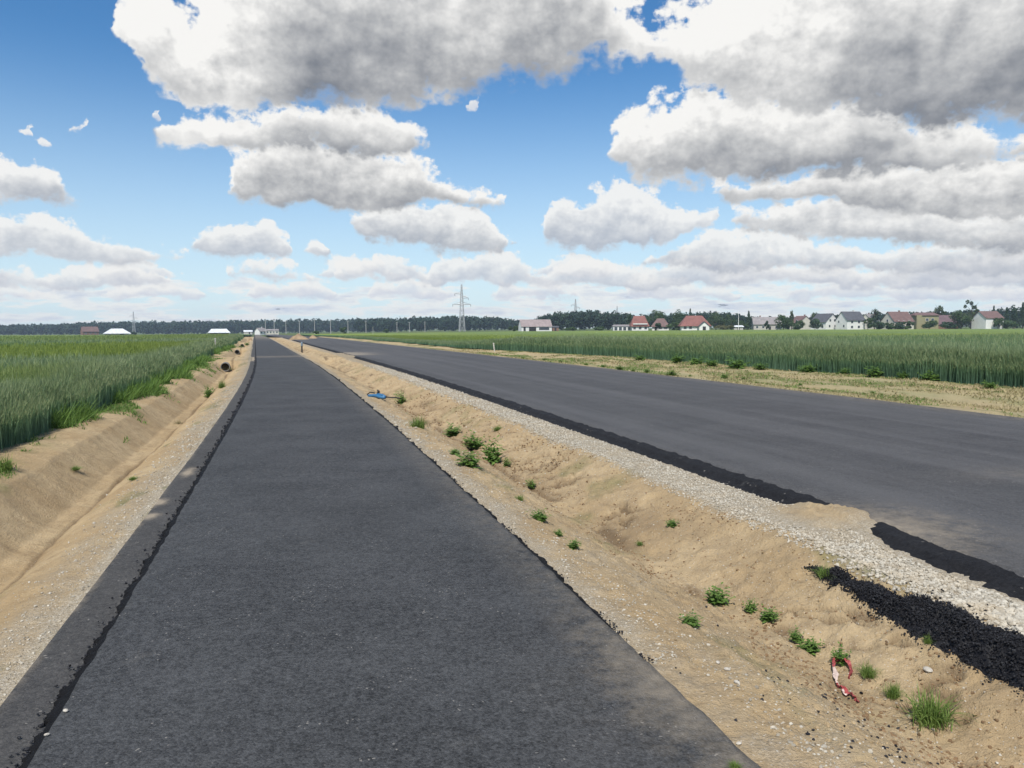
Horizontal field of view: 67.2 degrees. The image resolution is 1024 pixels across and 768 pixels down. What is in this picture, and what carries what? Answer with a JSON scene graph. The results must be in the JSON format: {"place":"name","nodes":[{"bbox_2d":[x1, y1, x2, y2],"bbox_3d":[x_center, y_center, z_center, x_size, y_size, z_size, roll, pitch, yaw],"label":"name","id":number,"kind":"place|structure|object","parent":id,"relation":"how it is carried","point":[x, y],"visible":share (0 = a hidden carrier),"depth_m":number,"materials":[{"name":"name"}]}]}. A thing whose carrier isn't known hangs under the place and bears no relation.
{"place":"outdoors","nodes":[
{"label":"outdoors","id":0,"kind":"place"},
{"bbox_2d":[0,357,224,478],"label":"short grass","id":1,"kind":"structure","parent":0,"point":[133,405],"depth_m":14.98,"materials":[{"name":"green plant"}]},
{"bbox_2d":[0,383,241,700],"bbox_3d":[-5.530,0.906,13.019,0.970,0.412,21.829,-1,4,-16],"label":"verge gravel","id":2,"kind":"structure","parent":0,"point":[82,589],"depth_m":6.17,"materials":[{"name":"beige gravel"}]},
{"bbox_2d":[0,333,251,448],"bbox_3d":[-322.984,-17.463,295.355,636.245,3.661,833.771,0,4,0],"label":"crop field","id":3,"kind":"structure","parent":0,"point":[37,372],"depth_m":17.70,"materials":[{"name":"green plant"}]},
{"bbox_2d":[0,337,253,705],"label":"sand verge","id":4,"kind":"structure","parent":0,"point":[50,501],"depth_m":8.47,"materials":[{"name":"beige sand"}]},
{"bbox_2d":[0,452,35,471],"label":"grass tuft","id":5,"kind":"object","parent":4,"relation":"on","point":[7,464],"visible":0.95,"depth_m":8.69,"materials":[{"name":"green plant"}]},
{"bbox_2d":[47,344,237,429],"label":"edge weeds","id":6,"kind":"object","parent":4,"relation":"on","point":[78,415],"visible":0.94,"depth_m":17.55,"materials":[{"name":"green plant"}]},
{"bbox_2d":[201,385,214,397],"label":"weed","id":7,"kind":"object","parent":4,"relation":"on","point":[207,392],"visible":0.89,"depth_m":22.84,"materials":[{"name":"green plant"}]},
{"bbox_2d":[0,335,254,767],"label":"path base","id":8,"kind":"object","parent":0,"point":[33,693],"visible":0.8,"depth_m":4.23,"materials":[{"name":"concrete"}]},
{"bbox_2d":[18,344,256,767],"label":"path edge","id":9,"kind":"object","parent":8,"relation":"on","point":[64,694],"visible":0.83,"depth_m":3.93,"materials":[{"name":"black asphalt"}]},
{"bbox_2d":[6,357,256,767],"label":"edge crumbs","id":10,"kind":"object","parent":9,"relation":"on","point":[26,749],"visible":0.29,"depth_m":5.12,"materials":[{"name":"asphalt"}]},
{"bbox_2d":[27,335,760,767],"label":"path","id":11,"kind":"structure","parent":0,"point":[339,575],"depth_m":3.87,"materials":[{"name":"grey asphalt"}]},
{"bbox_2d":[275,341,618,634],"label":"path edge","id":12,"kind":"object","parent":11,"relation":"on","point":[544,562],"visible":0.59,"depth_m":5.37,"materials":[{"name":"black asphalt"}]},
{"bbox_2d":[309,360,653,662],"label":"edge crumbs","id":13,"kind":"object","parent":11,"relation":"on","point":[504,526],"visible":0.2,"depth_m":7.66,"materials":[{"name":"asphalt"}]},
{"bbox_2d":[726,760,745,767],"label":"grass tuft","id":14,"kind":"object","parent":11,"relation":"on","point":[734,765],"visible":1,"depth_m":2.72,"materials":[{"name":"green plant"}]},
{"bbox_2d":[0,0,1023,328],"label":"sky","id":15,"kind":"structure","parent":0,"point":[161,160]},
{"bbox_2d":[1,326,1023,388],"bbox_3d":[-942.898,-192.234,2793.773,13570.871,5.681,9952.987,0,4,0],"label":"ground","id":16,"kind":"structure","parent":0,"point":[405,331],"depth_m":732.04,"materials":[{"name":"green plant"}]},
{"bbox_2d":[80,326,98,334],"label":"house","id":17,"kind":"structure","parent":16,"relation":"on","point":[91,330],"depth_m":695.37,"materials":[{"name":"brown tile"}]},
{"bbox_2d":[103,329,130,334],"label":"farm hall","id":18,"kind":"structure","parent":16,"relation":"on","point":[116,332],"depth_m":644.30,"materials":[{"name":"white metal"}]},
{"bbox_2d":[0,317,382,334],"bbox_3d":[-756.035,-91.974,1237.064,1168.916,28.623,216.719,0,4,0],"label":"forest","id":19,"kind":"object","parent":16,"relation":"on","point":[205,327],"visible":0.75,"depth_m":1144.96,"materials":[{"name":"green plant"}]},
{"bbox_2d":[208,329,229,333],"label":"farm hall","id":20,"kind":"structure","parent":16,"relation":"on","point":[218,331],"depth_m":634.64,"materials":[{"name":"white metal"}]},
{"bbox_2d":[254,327,266,334],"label":"house","id":21,"kind":"structure","parent":16,"relation":"on","point":[259,331],"depth_m":556.57,"materials":[{"name":"white paint"}]},
{"bbox_2d":[266,329,278,334],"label":"building","id":22,"kind":"structure","parent":16,"relation":"on","point":[269,331],"depth_m":586.45,"materials":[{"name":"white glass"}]},
{"bbox_2d":[353,315,518,331],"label":"forest","id":23,"kind":"object","parent":16,"relation":"on","point":[452,323],"visible":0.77,"depth_m":855.48,"materials":[{"name":"green plant"}]},
{"bbox_2d":[453,284,470,330],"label":"pylon","id":24,"kind":"object","parent":16,"relation":"on","point":[463,317],"visible":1,"depth_m":537.10,"materials":[{"name":"metal"}]},
{"bbox_2d":[518,319,551,330],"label":"barn","id":25,"kind":"structure","parent":16,"relation":"on","point":[537,325],"depth_m":425.88,"materials":[{"name":"white paint"}]},
{"bbox_2d":[531,310,632,329],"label":"forest","id":26,"kind":"object","parent":16,"relation":"on","point":[589,319],"visible":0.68,"depth_m":595.72,"materials":[{"name":"green plant"}]},
{"bbox_2d":[612,325,629,330],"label":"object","id":27,"kind":"object","parent":16,"relation":"on","point":[620,327],"visible":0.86,"depth_m":396.53,"materials":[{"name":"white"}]},
{"bbox_2d":[629,315,648,330],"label":"house","id":28,"kind":"structure","parent":16,"relation":"on","point":[638,323],"depth_m":390.13,"materials":[{"name":"red tile"}]},
{"bbox_2d":[646,310,666,322],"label":"round tree","id":29,"kind":"object","parent":16,"relation":"on","point":[658,314],"visible":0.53,"depth_m":436.69,"materials":[{"name":"green plant"}]},
{"bbox_2d":[295,329,1023,387],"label":"crop field","id":30,"kind":"structure","parent":16,"relation":"on","point":[972,356],"depth_m":34.40,"materials":[{"name":"green plant"}]},
{"bbox_2d":[651,318,668,329],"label":"house","id":31,"kind":"structure","parent":16,"relation":"on","point":[663,322],"depth_m":395.65,"materials":[{"name":"brown tile"}]},
{"bbox_2d":[666,322,679,329],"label":"bush","id":32,"kind":"object","parent":16,"relation":"on","point":[673,324],"visible":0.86,"depth_m":387.55,"materials":[{"name":"green plant"}]},
{"bbox_2d":[672,309,684,327],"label":"round tree","id":33,"kind":"object","parent":16,"relation":"on","point":[678,316],"visible":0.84,"depth_m":436.48,"materials":[{"name":"green plant"}]},
{"bbox_2d":[678,316,710,329],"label":"house","id":34,"kind":"structure","parent":16,"relation":"on","point":[693,323],"depth_m":379.58,"materials":[{"name":"red tile"}]},
{"bbox_2d":[707,312,727,329],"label":"round tree","id":35,"kind":"object","parent":16,"relation":"on","point":[716,318],"visible":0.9,"depth_m":457.97,"materials":[{"name":"green plant"}]},
{"bbox_2d":[714,324,734,329],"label":"bush","id":36,"kind":"object","parent":16,"relation":"on","point":[723,326],"visible":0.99,"depth_m":384.45,"materials":[{"name":"green plant"}]},
{"bbox_2d":[725,314,737,324],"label":"round tree","id":37,"kind":"object","parent":16,"relation":"on","point":[732,320],"visible":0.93,"depth_m":447.44,"materials":[{"name":"green plant"}]},
{"bbox_2d":[746,311,751,329],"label":"spruce","id":38,"kind":"object","parent":16,"relation":"on","point":[748,320],"visible":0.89,"depth_m":398.13,"materials":[{"name":"green plant"}]},
{"bbox_2d":[751,316,781,329],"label":"house","id":39,"kind":"structure","parent":16,"relation":"on","point":[758,323],"depth_m":395.53,"materials":[{"name":"white paint"}]},
{"bbox_2d":[774,314,793,329],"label":"broad tree","id":40,"kind":"object","parent":16,"relation":"on","point":[786,321],"visible":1,"depth_m":386.18,"materials":[{"name":"green plant"}]},
{"bbox_2d":[792,320,804,329],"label":"bush","id":41,"kind":"object","parent":16,"relation":"on","point":[796,326],"visible":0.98,"depth_m":390.34,"materials":[{"name":"green plant"}]},
{"bbox_2d":[790,315,810,329],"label":"house","id":42,"kind":"structure","parent":16,"relation":"on","point":[805,319],"depth_m":425.31,"materials":[{"name":"white paint"}]},
{"bbox_2d":[809,318,822,329],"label":"bush","id":43,"kind":"object","parent":16,"relation":"on","point":[815,323],"visible":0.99,"depth_m":387.14,"materials":[{"name":"green plant"}]},
{"bbox_2d":[619,307,1023,329],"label":"forest","id":44,"kind":"object","parent":16,"relation":"on","point":[705,315],"visible":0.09,"depth_m":540.67,"materials":[{"name":"green plant"}]},
{"bbox_2d":[809,313,835,329],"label":"house","id":45,"kind":"structure","parent":16,"relation":"on","point":[827,320],"depth_m":399.56,"materials":[{"name":"paint"}]},
{"bbox_2d":[835,310,864,328],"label":"house","id":46,"kind":"structure","parent":16,"relation":"on","point":[852,319],"depth_m":390.72,"materials":[{"name":"paint"}]},
{"bbox_2d":[863,318,875,327],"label":"bush","id":47,"kind":"object","parent":16,"relation":"on","point":[869,323],"visible":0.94,"depth_m":385.23,"materials":[{"name":"green plant"}]},
{"bbox_2d":[863,313,879,328],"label":"house","id":48,"kind":"structure","parent":16,"relation":"on","point":[866,316],"depth_m":425.98,"materials":[{"name":"white paint"}]},
{"bbox_2d":[871,309,879,328],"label":"round tree","id":49,"kind":"object","parent":16,"relation":"on","point":[875,316],"visible":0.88,"depth_m":423.28,"materials":[{"name":"green plant"}]},
{"bbox_2d":[875,321,885,328],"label":"bush","id":50,"kind":"object","parent":16,"relation":"on","point":[880,325],"visible":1,"depth_m":380.11,"materials":[{"name":"green plant"}]},
{"bbox_2d":[880,310,914,328],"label":"house","id":51,"kind":"structure","parent":16,"relation":"on","point":[894,317],"depth_m":386.06,"materials":[{"name":"brown tile"}]},
{"bbox_2d":[903,321,913,328],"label":"bush","id":52,"kind":"object","parent":16,"relation":"on","point":[908,324],"visible":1,"depth_m":380.73,"materials":[{"name":"green plant"}]},
{"bbox_2d":[911,312,938,328],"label":"house","id":53,"kind":"structure","parent":16,"relation":"on","point":[920,319],"depth_m":389.62,"materials":[{"name":"yellow paint"}]},
{"bbox_2d":[921,320,937,328],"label":"bush","id":54,"kind":"object","parent":16,"relation":"on","point":[931,324],"visible":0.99,"depth_m":381.55,"materials":[{"name":"green plant"}]},
{"bbox_2d":[934,305,945,314],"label":"airy tree","id":55,"kind":"object","parent":16,"relation":"on","point":[939,311],"visible":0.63,"depth_m":427.44,"materials":[{"name":"green plant"}]},
{"bbox_2d":[938,315,957,328],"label":"house","id":56,"kind":"structure","parent":16,"relation":"on","point":[943,318],"depth_m":396.39,"materials":[{"name":"brown tile"}]},
{"bbox_2d":[940,321,956,328],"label":"bush","id":57,"kind":"object","parent":16,"relation":"on","point":[944,324],"visible":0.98,"depth_m":382.54,"materials":[{"name":"green plant"}]},
{"bbox_2d":[949,310,973,328],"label":"round tree","id":58,"kind":"object","parent":16,"relation":"on","point":[956,314],"visible":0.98,"depth_m":386.08,"materials":[{"name":"green plant"}]},
{"bbox_2d":[962,300,978,328],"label":"airy tree","id":59,"kind":"object","parent":16,"relation":"on","point":[971,312],"visible":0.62,"depth_m":427.66,"materials":[{"name":"green plant"}]},
{"bbox_2d":[971,310,1003,328],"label":"house","id":60,"kind":"structure","parent":16,"relation":"on","point":[983,319],"depth_m":380.76,"materials":[{"name":"white paint"}]},
{"bbox_2d":[993,317,1003,327],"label":"bush","id":61,"kind":"object","parent":16,"relation":"on","point":[997,321],"visible":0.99,"depth_m":376.25,"materials":[{"name":"green plant"}]},
{"bbox_2d":[1001,320,1019,328],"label":"bush","id":62,"kind":"object","parent":16,"relation":"on","point":[1007,323],"visible":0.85,"depth_m":375.91,"materials":[{"name":"green plant"}]},
{"bbox_2d":[1010,305,1017,328],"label":"round tree","id":63,"kind":"object","parent":16,"relation":"on","point":[1014,317],"visible":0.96,"depth_m":397.56,"materials":[{"name":"green plant"}]},
{"bbox_2d":[1018,302,1023,328],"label":"spruce","id":64,"kind":"object","parent":16,"relation":"on","point":[1021,315],"visible":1,"depth_m":396.17,"materials":[{"name":"green plant"}]},
{"bbox_2d":[374,404,894,767],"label":"path gravel","id":65,"kind":"structure","parent":0,"point":[808,749],"depth_m":4.42,"materials":[{"name":"grey gravel"}]},
{"bbox_2d":[269,334,1023,577],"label":"road","id":66,"kind":"structure","parent":0,"point":[948,479],"depth_m":11.13,"materials":[{"name":"grey asphalt"}]},
{"bbox_2d":[266,335,1023,600],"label":"road edge","id":67,"kind":"object","parent":66,"relation":"on","point":[1002,580],"visible":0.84,"depth_m":7.58,"materials":[{"name":"black asphalt"}]},
{"bbox_2d":[270,338,1023,767],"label":"sand ditch","id":68,"kind":"object","parent":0,"point":[760,744],"visible":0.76,"depth_m":5.15,"materials":[{"name":"beige sand"}]},
{"bbox_2d":[289,333,307,339],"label":"soil heap","id":69,"kind":"object","parent":68,"relation":"on","point":[298,336],"visible":0.87,"depth_m":119.91,"materials":[{"name":"beige sand"}]},
{"bbox_2d":[367,390,400,398],"bbox_3d":[-3.019,0.246,18.217,1.008,0.210,0.269,2,5,28],"label":"cable conduit","id":70,"kind":"object","parent":68,"relation":"on","point":[380,396],"visible":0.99,"depth_m":18.21,"materials":[{"name":"blue plastic"}]},
{"bbox_2d":[393,391,405,403],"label":"weed","id":71,"kind":"object","parent":68,"relation":"on","point":[401,401],"visible":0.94,"depth_m":20.44,"materials":[{"name":"green plant"}]},
{"bbox_2d":[405,415,427,427],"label":"grass tuft","id":72,"kind":"object","parent":68,"relation":"on","point":[418,423],"visible":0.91,"depth_m":12.78,"materials":[{"name":"green plant"}]},
{"bbox_2d":[442,422,462,435],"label":"weed","id":73,"kind":"object","parent":68,"relation":"on","point":[450,431],"visible":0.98,"depth_m":14.30,"materials":[{"name":"green plant"}]},
{"bbox_2d":[455,450,487,467],"bbox_3d":[-0.505,0.898,9.183,0.388,0.231,0.388,1,4,11],"label":"weed","id":74,"kind":"object","parent":68,"relation":"on","point":[471,462],"visible":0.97,"depth_m":9.16,"materials":[{"name":"green plant"}]},
{"bbox_2d":[462,429,484,448],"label":"weed","id":75,"kind":"object","parent":68,"relation":"on","point":[474,444],"visible":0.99,"depth_m":12.62,"materials":[{"name":"green plant"}]},
{"bbox_2d":[477,434,505,464],"bbox_3d":[-0.307,0.963,11.350,0.440,0.422,0.353,1,4,14],"label":"weed","id":76,"kind":"object","parent":68,"relation":"on","point":[492,456],"visible":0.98,"depth_m":11.31,"materials":[{"name":"green plant"}]},
{"bbox_2d":[525,479,534,488],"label":"weed","id":77,"kind":"object","parent":68,"relation":"on","point":[532,485],"visible":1,"depth_m":9.47,"materials":[{"name":"green plant"}]},
{"bbox_2d":[526,508,552,521],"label":"weed","id":78,"kind":"object","parent":68,"relation":"on","point":[541,517],"visible":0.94,"depth_m":6.67,"materials":[{"name":"green plant"}]},
{"bbox_2d":[565,538,581,549],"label":"weed","id":79,"kind":"object","parent":68,"relation":"on","point":[572,545],"visible":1,"depth_m":5.71,"materials":[{"name":"green plant"}]},
{"bbox_2d":[330,370,1023,767],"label":"sand clods","id":80,"kind":"object","parent":68,"relation":"on","point":[726,614],"visible":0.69,"depth_m":4.47,"materials":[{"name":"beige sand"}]},
{"bbox_2d":[678,610,703,627],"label":"weed","id":81,"kind":"object","parent":68,"relation":"on","point":[693,621],"visible":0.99,"depth_m":4.39,"materials":[{"name":"green plant"}]},
{"bbox_2d":[363,365,1023,635],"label":"roadside gravel","id":82,"kind":"structure","parent":68,"relation":"on","point":[1001,613],"depth_m":5.78,"materials":[{"name":"grey gravel"}]},
{"bbox_2d":[369,397,1023,767],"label":"bank pebbles","id":83,"kind":"object","parent":68,"relation":"on","point":[890,760],"visible":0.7,"depth_m":4.54,"materials":[{"name":"stone"}]},
{"bbox_2d":[704,582,735,607],"bbox_3d":[1.462,1.497,5.441,0.224,0.153,0.224,-2,4,-19],"label":"weed","id":84,"kind":"object","parent":68,"relation":"on","point":[714,597],"visible":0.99,"depth_m":5.42,"materials":[{"name":"green plant"}]},
{"bbox_2d":[742,598,757,613],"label":"weed","id":85,"kind":"object","parent":68,"relation":"on","point":[749,608],"visible":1,"depth_m":5.22,"materials":[{"name":"green plant"}]},
{"bbox_2d":[758,604,781,622],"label":"weed","id":86,"kind":"object","parent":68,"relation":"on","point":[769,616],"visible":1,"depth_m":5.05,"materials":[{"name":"green plant"}]},
{"bbox_2d":[603,553,971,764],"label":"scattered crumbs","id":87,"kind":"object","parent":68,"relation":"on","point":[851,747],"visible":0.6,"depth_m":3.56,"materials":[{"name":"concrete"}]},
{"bbox_2d":[788,625,803,642],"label":"weed","id":88,"kind":"object","parent":68,"relation":"on","point":[794,636],"visible":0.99,"depth_m":4.73,"materials":[{"name":"green plant"}]},
{"bbox_2d":[796,636,824,654],"bbox_3d":[1.795,1.567,4.636,0.177,0.115,0.140,2,5,24],"label":"weed","id":89,"kind":"object","parent":68,"relation":"on","point":[812,647],"visible":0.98,"depth_m":4.62,"materials":[{"name":"green plant"}]},
{"bbox_2d":[830,642,851,665],"bbox_3d":[1.890,1.559,4.444,0.149,0.118,0.120,-3,5,-34],"label":"weed","id":90,"kind":"object","parent":68,"relation":"on","point":[838,655],"visible":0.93,"depth_m":4.43,"materials":[{"name":"green plant"}]},
{"bbox_2d":[832,657,859,702],"bbox_3d":[1.829,1.621,4.242,0.116,0.086,0.430,1,4,16],"label":"barrier tape","id":91,"kind":"object","parent":68,"relation":"on","point":[835,676],"visible":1,"depth_m":4.26,"materials":[{"name":"red plastic"}]},
{"bbox_2d":[852,659,885,678],"bbox_3d":[1.951,1.557,4.226,0.219,0.100,0.220,2,5,29],"label":"grass tuft","id":92,"kind":"object","parent":68,"relation":"on","point":[867,672],"visible":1,"depth_m":4.22,"materials":[{"name":"green plant"}]},
{"bbox_2d":[876,681,910,700],"bbox_3d":[1.986,1.587,4.035,0.205,0.102,0.202,1,4,18],"label":"grass tuft","id":93,"kind":"object","parent":68,"relation":"on","point":[892,694],"visible":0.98,"depth_m":4.02,"materials":[{"name":"green plant"}]},
{"bbox_2d":[802,564,1023,700],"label":"asphalt heap","id":94,"kind":"object","parent":68,"relation":"on","point":[965,636],"visible":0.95,"depth_m":4.29,"materials":[{"name":"black asphalt"}]},
{"bbox_2d":[811,564,836,578],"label":"grass tuft","id":95,"kind":"object","parent":94,"relation":"on","point":[823,573],"visible":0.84,"depth_m":5.28,"materials":[{"name":"green plant"}]},
{"bbox_2d":[892,680,972,731],"bbox_3d":[2.049,1.560,3.720,0.420,0.209,0.512,2,5,33],"label":"grass tuft","id":96,"kind":"object","parent":68,"relation":"on","point":[930,715],"visible":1,"depth_m":3.75,"materials":[{"name":"green plant"}]},
{"bbox_2d":[887,587,1014,684],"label":"scattered crumbs","id":97,"kind":"object","parent":68,"relation":"on","point":[947,602],"visible":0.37,"depth_m":4.54,"materials":[{"name":"asphalt"}]},
{"bbox_2d":[320,336,1023,417],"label":"dry verge","id":98,"kind":"structure","parent":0,"point":[944,395],"depth_m":22.33,"materials":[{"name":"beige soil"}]},
{"bbox_2d":[670,353,683,362],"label":"weed","id":99,"kind":"object","parent":98,"relation":"on","point":[675,359],"visible":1,"depth_m":34.63,"materials":[{"name":"green plant"}]},
{"bbox_2d":[688,355,703,364],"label":"weed","id":100,"kind":"object","parent":98,"relation":"on","point":[695,361],"visible":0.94,"depth_m":32.72,"materials":[{"name":"green plant"}]},
{"bbox_2d":[726,356,750,368],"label":"weed","id":101,"kind":"object","parent":98,"relation":"on","point":[736,364],"visible":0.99,"depth_m":29.50,"materials":[{"name":"green plant"}]},
{"bbox_2d":[751,362,767,369],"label":"weed","id":102,"kind":"object","parent":98,"relation":"on","point":[760,366],"visible":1,"depth_m":28.58,"materials":[{"name":"green plant"}]},
{"bbox_2d":[796,363,817,372],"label":"weed","id":103,"kind":"object","parent":98,"relation":"on","point":[806,369],"visible":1,"depth_m":26.46,"materials":[{"name":"green plant"}]},
{"bbox_2d":[864,366,883,376],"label":"weed","id":104,"kind":"object","parent":98,"relation":"on","point":[876,369],"visible":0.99,"depth_m":23.83,"materials":[{"name":"green plant"}]},
{"bbox_2d":[917,369,938,380],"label":"weed","id":105,"kind":"object","parent":98,"relation":"on","point":[929,376],"visible":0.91,"depth_m":21.79,"materials":[{"name":"green plant"}]},
{"bbox_2d":[981,381,998,388],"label":"weed","id":106,"kind":"object","parent":98,"relation":"on","point":[990,385],"visible":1,"depth_m":19.50,"materials":[{"name":"green plant"}]},
{"bbox_2d":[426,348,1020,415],"bbox_3d":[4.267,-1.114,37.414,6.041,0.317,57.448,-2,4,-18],"label":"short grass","id":107,"kind":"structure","parent":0,"point":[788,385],"depth_m":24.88,"materials":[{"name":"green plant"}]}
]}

